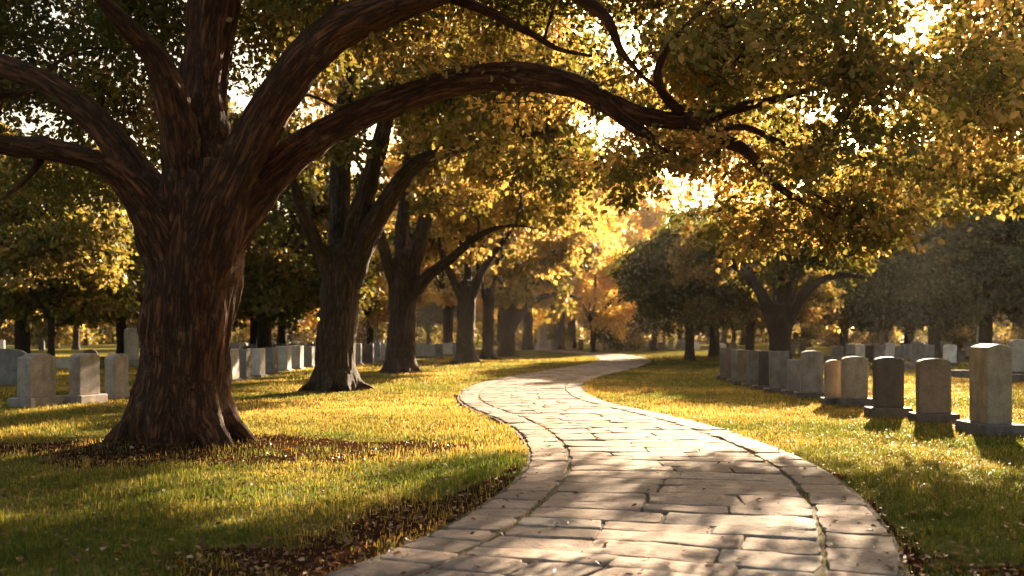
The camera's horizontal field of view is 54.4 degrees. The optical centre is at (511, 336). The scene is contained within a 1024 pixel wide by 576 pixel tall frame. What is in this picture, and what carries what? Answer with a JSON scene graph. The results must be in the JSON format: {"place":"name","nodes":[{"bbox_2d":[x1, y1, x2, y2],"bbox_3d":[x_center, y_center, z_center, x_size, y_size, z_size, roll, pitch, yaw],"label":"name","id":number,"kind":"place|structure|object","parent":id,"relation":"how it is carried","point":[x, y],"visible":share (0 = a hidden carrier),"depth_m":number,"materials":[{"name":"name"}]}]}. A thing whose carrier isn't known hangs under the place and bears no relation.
{"place":"outdoors","nodes":[
{"label":"outdoors","id":0,"kind":"place"},
{"bbox_2d":[1,0,1020,337],"label":"sky","id":1,"kind":"structure","parent":0,"point":[241,101],"materials":[{"name":"white"}]},
{"bbox_2d":[0,338,1023,575],"bbox_3d":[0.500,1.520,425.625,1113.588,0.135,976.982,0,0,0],"label":"ground","id":2,"kind":"structure","parent":0,"point":[103,349],"depth_m":12.02,"materials":[{"name":"green plant"}]},
{"bbox_2d":[0,348,26,385],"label":"gravestone","id":3,"kind":"object","parent":2,"relation":"on","point":[8,365],"visible":0.64,"depth_m":31.02,"materials":[{"name":"grey stone"}]},
{"bbox_2d":[8,353,64,407],"bbox_3d":[-10.583,0.968,22.163,0.600,1.191,1.080,0,0,15],"label":"gravestone","id":4,"kind":"object","parent":2,"relation":"on","point":[36,379],"visible":0.91,"depth_m":21.88,"materials":[{"name":"stone"}]},
{"bbox_2d":[30,311,90,348],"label":"shrub","id":5,"kind":"object","parent":2,"relation":"on","point":[60,335],"visible":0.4,"depth_m":130.86,"materials":[{"name":"yellow plant"}]},
{"bbox_2d":[56,357,68,368],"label":"gravestone","id":6,"kind":"object","parent":2,"relation":"on","point":[62,362],"visible":0.24,"depth_m":46.83,"materials":[{"name":"stone"}]},
{"bbox_2d":[43,214,85,349],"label":"tree","id":7,"kind":"object","parent":2,"relation":"on","point":[76,342],"depth_m":117.69,"materials":[{"name":"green plant"}]},
{"bbox_2d":[0,169,143,355],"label":"tree","id":8,"kind":"object","parent":2,"relation":"on","point":[15,276],"visible":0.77,"depth_m":41.06,"materials":[{"name":"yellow plant"}]},
{"bbox_2d":[0,110,144,353],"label":"tree","id":9,"kind":"object","parent":2,"relation":"on","point":[18,311],"visible":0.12,"depth_m":46.29,"materials":[{"name":"green plant"}]},
{"bbox_2d":[62,353,107,403],"bbox_3d":[-9.972,0.974,23.231,0.540,1.189,0.940,0,0,15],"label":"gravestone","id":10,"kind":"object","parent":2,"relation":"on","point":[84,377],"visible":0.89,"depth_m":22.99,"materials":[{"name":"stone"}]},
{"bbox_2d":[53,192,143,353],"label":"tree","id":11,"kind":"object","parent":2,"relation":"on","point":[105,317],"visible":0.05,"depth_m":75.44,"materials":[{"name":"green plant"}]},
{"bbox_2d":[102,354,129,398],"bbox_3d":[-9.944,1.003,25.042,0.520,1.148,0.840,0,0,15],"label":"gravestone","id":12,"kind":"object","parent":2,"relation":"on","point":[116,376],"visible":0.77,"depth_m":24.83,"materials":[{"name":"stone"}]},
{"bbox_2d":[115,319,140,348],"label":"shrub","id":13,"kind":"object","parent":2,"relation":"on","point":[132,325],"visible":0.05,"depth_m":119.85,"materials":[{"name":"green plant"}]},
{"bbox_2d":[124,328,138,365],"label":"gravestone","id":14,"kind":"object","parent":2,"relation":"on","point":[131,342],"visible":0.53,"depth_m":51.87,"materials":[{"name":"stone"}]},
{"bbox_2d":[230,349,242,381],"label":"gravestone","id":15,"kind":"object","parent":2,"relation":"on","point":[234,354],"visible":0.4,"depth_m":33.71,"materials":[{"name":"grey stone"}]},
{"bbox_2d":[239,349,254,380],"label":"gravestone","id":16,"kind":"object","parent":2,"relation":"on","point":[246,364],"visible":0.62,"depth_m":35.36,"materials":[{"name":"grey stone"}]},
{"bbox_2d":[248,348,267,377],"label":"gravestone","id":17,"kind":"object","parent":2,"relation":"on","point":[258,354],"visible":0.59,"depth_m":37.86,"materials":[{"name":"grey stone"}]},
{"bbox_2d":[128,97,393,347],"bbox_3d":[-16.827,-6.520,65.363,17.239,16.785,19.288,0,0,32],"label":"tree","id":18,"kind":"object","parent":2,"relation":"on","point":[273,271],"visible":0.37,"depth_m":62.55,"materials":[{"name":"green plant"}]},
{"bbox_2d":[234,320,288,338],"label":"tree","id":19,"kind":"object","parent":2,"relation":"on","point":[247,323],"visible":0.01,"depth_m":175.85,"materials":[{"name":"gold plant"}]},
{"bbox_2d":[263,347,280,373],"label":"gravestone","id":20,"kind":"object","parent":2,"relation":"on","point":[271,360],"visible":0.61,"depth_m":40.69,"materials":[{"name":"grey stone"}]},
{"bbox_2d":[233,212,318,345],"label":"tree","id":21,"kind":"object","parent":2,"relation":"on","point":[253,327],"visible":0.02,"depth_m":81.62,"materials":[{"name":"green plant"}]},
{"bbox_2d":[275,346,293,371],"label":"gravestone","id":22,"kind":"object","parent":2,"relation":"on","point":[284,359],"visible":0.61,"depth_m":43.52,"materials":[{"name":"grey stone"}]},
{"bbox_2d":[291,345,305,369],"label":"gravestone","id":23,"kind":"object","parent":2,"relation":"on","point":[297,357],"visible":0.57,"depth_m":46.16,"materials":[{"name":"grey stone"}]},
{"bbox_2d":[276,218,327,343],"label":"tree","id":24,"kind":"object","parent":2,"relation":"on","point":[282,332],"depth_m":89.46,"materials":[{"name":"green plant"}]},
{"bbox_2d":[294,308,319,328],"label":"tree","id":25,"kind":"object","parent":2,"relation":"on","point":[309,321],"visible":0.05,"depth_m":133.61,"materials":[{"name":"orange plant"}]},
{"bbox_2d":[304,346,314,367],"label":"gravestone","id":26,"kind":"object","parent":2,"relation":"on","point":[309,356],"visible":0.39,"depth_m":49.19,"materials":[{"name":"grey stone"}]},
{"bbox_2d":[355,344,362,364],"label":"gravestone","id":27,"kind":"object","parent":2,"relation":"on","point":[358,352],"visible":0.32,"depth_m":53.37,"materials":[{"name":"stone"}]},
{"bbox_2d":[362,344,373,364],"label":"gravestone","id":28,"kind":"object","parent":2,"relation":"on","point":[367,353],"visible":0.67,"depth_m":54.89,"materials":[{"name":"stone"}]},
{"bbox_2d":[356,311,387,343],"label":"shrub","id":29,"kind":"object","parent":2,"relation":"on","point":[378,333],"visible":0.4,"depth_m":138.90,"materials":[{"name":"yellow plant"}]},
{"bbox_2d":[370,342,381,362],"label":"gravestone","id":30,"kind":"object","parent":2,"relation":"on","point":[377,351],"visible":0.56,"depth_m":58.24,"materials":[{"name":"stone"}]},
{"bbox_2d":[315,206,442,343],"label":"tree","id":31,"kind":"object","parent":2,"relation":"on","point":[372,316],"visible":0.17,"depth_m":90.74,"materials":[{"name":"yellow plant"}]},
{"bbox_2d":[415,343,425,357],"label":"gravestone","id":32,"kind":"object","parent":2,"relation":"on","point":[420,350],"visible":0.81,"depth_m":73.97,"materials":[{"name":"stone"}]},
{"bbox_2d":[423,344,435,357],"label":"gravestone","id":33,"kind":"object","parent":2,"relation":"on","point":[429,350],"visible":0.88,"depth_m":73.95,"materials":[{"name":"stone"}]},
{"bbox_2d":[415,276,456,343],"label":"tree","id":34,"kind":"object","parent":2,"relation":"on","point":[430,314],"visible":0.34,"depth_m":172.55,"materials":[{"name":"yellow plant"}]},
{"bbox_2d":[434,344,443,356],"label":"gravestone","id":35,"kind":"object","parent":2,"relation":"on","point":[438,349],"visible":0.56,"depth_m":76.94,"materials":[{"name":"stone"}]},
{"bbox_2d":[269,0,610,373],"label":"avenue tree","id":36,"kind":"object","parent":2,"relation":"on","point":[407,282],"visible":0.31,"depth_m":40.12,"materials":[{"name":"brown plant"}]},
{"bbox_2d":[442,343,453,355],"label":"gravestone","id":37,"kind":"object","parent":2,"relation":"on","point":[447,349],"visible":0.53,"depth_m":80.14,"materials":[{"name":"stone"}]},
{"bbox_2d":[350,138,551,342],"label":"tree","id":38,"kind":"object","parent":2,"relation":"on","point":[448,303],"visible":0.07,"depth_m":103.74,"materials":[{"name":"gold plant"}]},
{"bbox_2d":[441,279,497,335],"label":"tree","id":39,"kind":"object","parent":2,"relation":"on","point":[478,318],"visible":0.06,"depth_m":181.55,"materials":[{"name":"brown plant"}]},
{"bbox_2d":[384,169,570,359],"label":"avenue tree","id":40,"kind":"object","parent":2,"relation":"on","point":[487,352],"visible":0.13,"depth_m":67.26,"materials":[{"name":"brown plant"}]},
{"bbox_2d":[377,116,602,363],"bbox_3d":[-1.453,-6.451,57.215,13.755,16.552,18.580,0,0,0],"label":"avenue tree","id":41,"kind":"object","parent":2,"relation":"on","point":[551,253],"visible":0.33,"depth_m":54.26,"materials":[{"name":"yellow plant"}]},
{"bbox_2d":[238,0,756,392],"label":"avenue tree","id":42,"kind":"object","parent":2,"relation":"on","point":[356,228],"visible":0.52,"depth_m":27.81,"materials":[{"name":"brown plant"}]},
{"bbox_2d":[0,319,1009,344],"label":"undergrowth","id":43,"kind":"object","parent":2,"relation":"on","point":[108,337],"visible":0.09,"depth_m":204.24,"materials":[{"name":"green plant"}]},
{"bbox_2d":[0,0,1023,447],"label":"avenue tree","id":44,"kind":"object","parent":2,"relation":"on","point":[200,204],"visible":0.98,"depth_m":13.74,"materials":[{"name":"brown plant"}]},
{"bbox_2d":[0,385,1023,575],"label":"fallen leaves","id":45,"kind":"object","parent":2,"relation":"on","point":[260,573],"visible":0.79,"depth_m":8.14,"materials":[{"name":"brown plant"}]},
{"bbox_2d":[438,188,613,356],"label":"avenue tree","id":46,"kind":"object","parent":2,"relation":"on","point":[507,302],"visible":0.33,"depth_m":76.45,"materials":[{"name":"yellow plant"}]},
{"bbox_2d":[437,174,628,349],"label":"tree","id":47,"kind":"object","parent":2,"relation":"on","point":[527,342],"visible":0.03,"depth_m":111.45,"materials":[{"name":"plant"}]},
{"bbox_2d":[535,325,550,349],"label":"obelisk","id":48,"kind":"object","parent":2,"relation":"on","point":[541,344],"visible":0.84,"depth_m":116.47,"materials":[{"name":"stone"}]},
{"bbox_2d":[515,304,577,341],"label":"tree","id":49,"kind":"object","parent":2,"relation":"on","point":[536,315],"visible":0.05,"depth_m":169.54,"materials":[{"name":"orange plant"}]},
{"bbox_2d":[533,321,573,347],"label":"shrub","id":50,"kind":"object","parent":2,"relation":"on","point":[550,329],"visible":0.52,"depth_m":135.38,"materials":[{"name":"yellow plant"}]},
{"bbox_2d":[527,225,637,352],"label":"tree","id":51,"kind":"object","parent":2,"relation":"on","point":[594,294],"visible":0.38,"depth_m":94.12,"materials":[{"name":"plant"}]},
{"bbox_2d":[521,216,651,347],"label":"tree","id":52,"kind":"object","parent":2,"relation":"on","point":[571,323],"visible":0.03,"depth_m":135.46,"materials":[{"name":"plant"}]},
{"bbox_2d":[543,168,638,348],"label":"tree","id":53,"kind":"object","parent":2,"relation":"on","point":[617,226],"visible":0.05,"depth_m":123.39,"materials":[{"name":"yellow plant"}]},
{"bbox_2d":[585,308,650,349],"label":"shrub","id":54,"kind":"object","parent":2,"relation":"on","point":[635,339],"visible":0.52,"depth_m":113.66,"materials":[{"name":"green plant"}]},
{"bbox_2d":[607,295,676,350],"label":"tree","id":55,"kind":"object","parent":2,"relation":"on","point":[656,324],"visible":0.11,"depth_m":111.18,"materials":[{"name":"green plant"}]},
{"bbox_2d":[602,164,698,322],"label":"tree","id":56,"kind":"object","parent":2,"relation":"on","point":[650,222],"visible":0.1,"depth_m":144.26,"materials":[{"name":"yellow plant"}]},
{"bbox_2d":[676,339,684,349],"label":"gravestone","id":57,"kind":"object","parent":2,"relation":"on","point":[680,344],"visible":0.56,"depth_m":120.34,"materials":[{"name":"grey stone"}]},
{"bbox_2d":[600,208,767,360],"bbox_3d":[11.016,-3.042,63.113,11.022,9.691,10.568,0,0,45],"label":"tree","id":58,"kind":"object","parent":2,"relation":"on","point":[649,290],"visible":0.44,"depth_m":61.16,"materials":[{"name":"green plant"}]},
{"bbox_2d":[646,199,758,356],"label":"tree","id":59,"kind":"object","parent":2,"relation":"on","point":[714,346],"visible":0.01,"depth_m":74.13,"materials":[{"name":"yellow plant"}]},
{"bbox_2d":[716,348,725,379],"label":"gravestone","id":60,"kind":"object","parent":2,"relation":"on","point":[722,361],"visible":0.39,"depth_m":35.95,"materials":[{"name":"stone"}]},
{"bbox_2d":[721,348,735,381],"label":"gravestone","id":61,"kind":"object","parent":2,"relation":"on","point":[727,363],"visible":0.49,"depth_m":34.65,"materials":[{"name":"stone"}]},
{"bbox_2d":[727,349,742,382],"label":"gravestone","id":62,"kind":"object","parent":2,"relation":"on","point":[733,365],"visible":0.52,"depth_m":33.42,"materials":[{"name":"stone"}]},
{"bbox_2d":[733,350,746,384],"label":"gravestone","id":63,"kind":"object","parent":2,"relation":"on","point":[741,365],"visible":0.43,"depth_m":32.03,"materials":[{"name":"stone"}]},
{"bbox_2d":[741,350,757,387],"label":"gravestone","id":64,"kind":"object","parent":2,"relation":"on","point":[752,366],"visible":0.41,"depth_m":30.50,"materials":[{"name":"stone"}]},
{"bbox_2d":[660,199,845,349],"bbox_3d":[13.925,-3.215,58.431,10.179,9.911,11.389,0,0,11],"label":"tree","id":65,"kind":"object","parent":2,"relation":"on","point":[739,301],"visible":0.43,"depth_m":55.62,"materials":[{"name":"green plant"}]},
{"bbox_2d":[752,350,768,390],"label":"gravestone","id":66,"kind":"object","parent":2,"relation":"on","point":[763,371],"visible":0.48,"depth_m":29.07,"materials":[{"name":"stone"}]},
{"bbox_2d":[763,351,788,392],"bbox_3d":[7.396,0.991,27.546,0.800,1.202,0.580,0,0,8],"label":"gravestone","id":67,"kind":"object","parent":2,"relation":"on","point":[777,373],"visible":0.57,"depth_m":27.44,"materials":[{"name":"stone"}]},
{"bbox_2d":[781,359,799,395],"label":"gravestone","id":68,"kind":"object","parent":2,"relation":"on","point":[793,374],"visible":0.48,"depth_m":25.94,"materials":[{"name":"stone"}]},
{"bbox_2d":[700,167,902,359],"bbox_3d":[15.426,-4.104,49.707,10.884,11.919,15.389,0,0,0],"label":"shade tree","id":69,"kind":"object","parent":2,"relation":"on","point":[781,311],"visible":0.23,"depth_m":45.77,"materials":[{"name":"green plant"}]},
{"bbox_2d":[791,322,824,347],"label":"shrub","id":70,"kind":"object","parent":2,"relation":"on","point":[813,332],"visible":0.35,"depth_m":136.49,"materials":[{"name":"green plant"}]},
{"bbox_2d":[793,350,823,397],"bbox_3d":[7.432,0.940,24.721,0.800,1.199,0.600,0,0,8],"label":"gravestone","id":71,"kind":"object","parent":2,"relation":"on","point":[811,373],"visible":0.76,"depth_m":24.58,"materials":[{"name":"stone"}]},
{"bbox_2d":[820,360,840,404],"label":"gravestone","id":72,"kind":"object","parent":2,"relation":"on","point":[832,379],"visible":0.62,"depth_m":22.31,"materials":[{"name":"stone"}]},
{"bbox_2d":[819,325,855,348],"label":"shrub","id":73,"kind":"object","parent":2,"relation":"on","point":[831,338],"visible":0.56,"depth_m":126.92,"materials":[{"name":"green plant"}]},
{"bbox_2d":[831,346,843,360],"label":"gravestone","id":74,"kind":"object","parent":2,"relation":"on","point":[837,352],"visible":0.56,"depth_m":53.43,"materials":[{"name":"stone"}]},
{"bbox_2d":[796,263,879,354],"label":"tree","id":75,"kind":"object","parent":2,"relation":"on","point":[843,326],"visible":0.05,"depth_m":85.41,"materials":[{"name":"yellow plant"}]},
{"bbox_2d":[667,0,1023,230],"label":"shade tree","id":76,"kind":"object","parent":2,"relation":"on","point":[1000,181],"visible":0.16,"depth_m":24.48,"materials":[{"name":"yellow plant"}]},
{"bbox_2d":[845,344,854,356],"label":"gravestone","id":77,"kind":"object","parent":2,"relation":"on","point":[849,349],"visible":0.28,"depth_m":56.57,"materials":[{"name":"stone"}]},
{"bbox_2d":[835,356,871,406],"bbox_3d":[7.539,0.986,21.911,0.740,1.119,0.500,0,0,6],"label":"gravestone","id":78,"kind":"object","parent":2,"relation":"on","point":[854,380],"visible":0.85,"depth_m":21.79,"materials":[{"name":"stone"}]},
{"bbox_2d":[855,344,864,357],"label":"gravestone","id":79,"kind":"object","parent":2,"relation":"on","point":[859,350],"visible":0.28,"depth_m":58.33,"materials":[{"name":"stone"}]},
{"bbox_2d":[865,346,872,361],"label":"gravestone","id":80,"kind":"object","parent":2,"relation":"on","point":[869,353],"visible":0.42,"depth_m":60.13,"materials":[{"name":"stone"}]},
{"bbox_2d":[830,136,913,349],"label":"tree","id":81,"kind":"object","parent":2,"relation":"on","point":[883,339],"depth_m":114.48,"materials":[{"name":"plant"}]},
{"bbox_2d":[849,327,900,345],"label":"shrub","id":82,"kind":"object","parent":2,"relation":"on","point":[872,339],"visible":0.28,"depth_m":127.40,"materials":[{"name":"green plant"}]},
{"bbox_2d":[870,345,883,362],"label":"gravestone","id":83,"kind":"object","parent":2,"relation":"on","point":[878,350],"visible":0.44,"depth_m":58.32,"materials":[{"name":"stone"}]},
{"bbox_2d":[864,357,912,417],"bbox_3d":[7.285,0.986,19.282,0.800,1.199,0.480,0,0,5],"label":"gravestone","id":84,"kind":"object","parent":2,"relation":"on","point":[888,388],"visible":0.84,"depth_m":19.16,"materials":[{"name":"stone"}]},
{"bbox_2d":[885,343,893,356],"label":"gravestone","id":85,"kind":"object","parent":2,"relation":"on","point":[889,349],"visible":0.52,"depth_m":62.09,"materials":[{"name":"stone"}]},
{"bbox_2d":[831,249,955,343],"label":"tree","id":86,"kind":"object","parent":2,"relation":"on","point":[860,324],"visible":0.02,"depth_m":77.97,"materials":[{"name":"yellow plant"}]},
{"bbox_2d":[895,346,906,361],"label":"gravestone","id":87,"kind":"object","parent":2,"relation":"on","point":[899,351],"visible":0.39,"depth_m":60.15,"materials":[{"name":"stone"}]},
{"bbox_2d":[903,344,910,360],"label":"gravestone","id":88,"kind":"object","parent":2,"relation":"on","point":[907,351],"visible":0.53,"depth_m":62.10,"materials":[{"name":"stone"}]},
{"bbox_2d":[908,342,923,363],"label":"gravestone","id":89,"kind":"object","parent":2,"relation":"on","point":[917,351],"visible":0.66,"depth_m":53.45,"materials":[{"name":"stone"}]},
{"bbox_2d":[831,193,1023,357],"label":"tree","id":90,"kind":"object","parent":2,"relation":"on","point":[914,289],"visible":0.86,"depth_m":68.14,"materials":[{"name":"green plant"}]},
{"bbox_2d":[923,345,934,358],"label":"gravestone","id":91,"kind":"object","parent":2,"relation":"on","point":[929,351],"visible":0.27,"depth_m":62.08,"materials":[{"name":"stone"}]},
{"bbox_2d":[908,358,959,423],"bbox_3d":[7.634,0.990,18.021,0.760,1.198,0.520,0,0,6],"label":"gravestone","id":92,"kind":"object","parent":2,"relation":"on","point":[933,387],"visible":0.83,"depth_m":17.90,"materials":[{"name":"stone"}]},
{"bbox_2d":[877,128,1023,336],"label":"tree","id":93,"kind":"object","parent":2,"relation":"on","point":[1006,164],"visible":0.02,"depth_m":104.51,"materials":[{"name":"plant"}]},
{"bbox_2d":[943,344,959,364],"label":"gravestone","id":94,"kind":"object","parent":2,"relation":"on","point":[950,352],"visible":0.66,"depth_m":53.43,"materials":[{"name":"stone"}]},
{"bbox_2d":[922,316,994,350],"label":"shrub","id":95,"kind":"object","parent":2,"relation":"on","point":[966,333],"visible":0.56,"depth_m":104.25,"materials":[{"name":"green plant"}]},
{"bbox_2d":[951,370,968,377],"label":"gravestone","id":96,"kind":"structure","parent":2,"relation":"on","point":[959,373],"depth_m":36.94,"materials":[{"name":"grey stone"}]},
{"bbox_2d":[957,351,968,361],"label":"gravestone","id":97,"kind":"object","parent":2,"relation":"on","point":[961,356],"visible":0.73,"depth_m":62.09,"materials":[{"name":"stone"}]},
{"bbox_2d":[963,342,974,355],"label":"gravestone","id":98,"kind":"object","parent":2,"relation":"on","point":[966,345],"visible":0.5,"depth_m":78.81,"materials":[{"name":"stone"}]},
{"bbox_2d":[939,172,1019,343],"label":"tree","id":99,"kind":"object","parent":2,"relation":"on","point":[985,335],"visible":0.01,"depth_m":79.54,"materials":[{"name":"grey plant"}]},
{"bbox_2d":[940,178,1023,328],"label":"tree","id":100,"kind":"object","parent":2,"relation":"on","point":[1010,295],"visible":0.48,"depth_m":68.26,"materials":[{"name":"green plant"}]},
{"bbox_2d":[955,344,1023,437],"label":"gravestone","id":101,"kind":"object","parent":2,"relation":"on","point":[990,387],"visible":0.91,"depth_m":15.76,"materials":[{"name":"stone"}]},
{"bbox_2d":[993,315,1010,344],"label":"tree","id":102,"kind":"object","parent":2,"relation":"on","point":[1001,325],"visible":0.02,"depth_m":193.11,"materials":[{"name":"yellow plant"}]},
{"bbox_2d":[998,320,1023,342],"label":"shrub","id":103,"kind":"object","parent":2,"relation":"on","point":[1017,332],"visible":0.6,"depth_m":131.52,"materials":[{"name":"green plant"}]},
{"bbox_2d":[1008,339,1023,373],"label":"gravestone","id":104,"kind":"object","parent":2,"relation":"on","point":[1016,346],"visible":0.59,"depth_m":40.02,"materials":[{"name":"stone"}]},
{"bbox_2d":[1012,374,1023,381],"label":"plot kerb","id":105,"kind":"structure","parent":2,"relation":"on","point":[1017,377],"depth_m":33.72,"materials":[{"name":"grey stone"}]},
{"bbox_2d":[322,349,909,575],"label":"path","id":106,"kind":"structure","parent":0,"point":[632,536],"depth_m":8.76,"materials":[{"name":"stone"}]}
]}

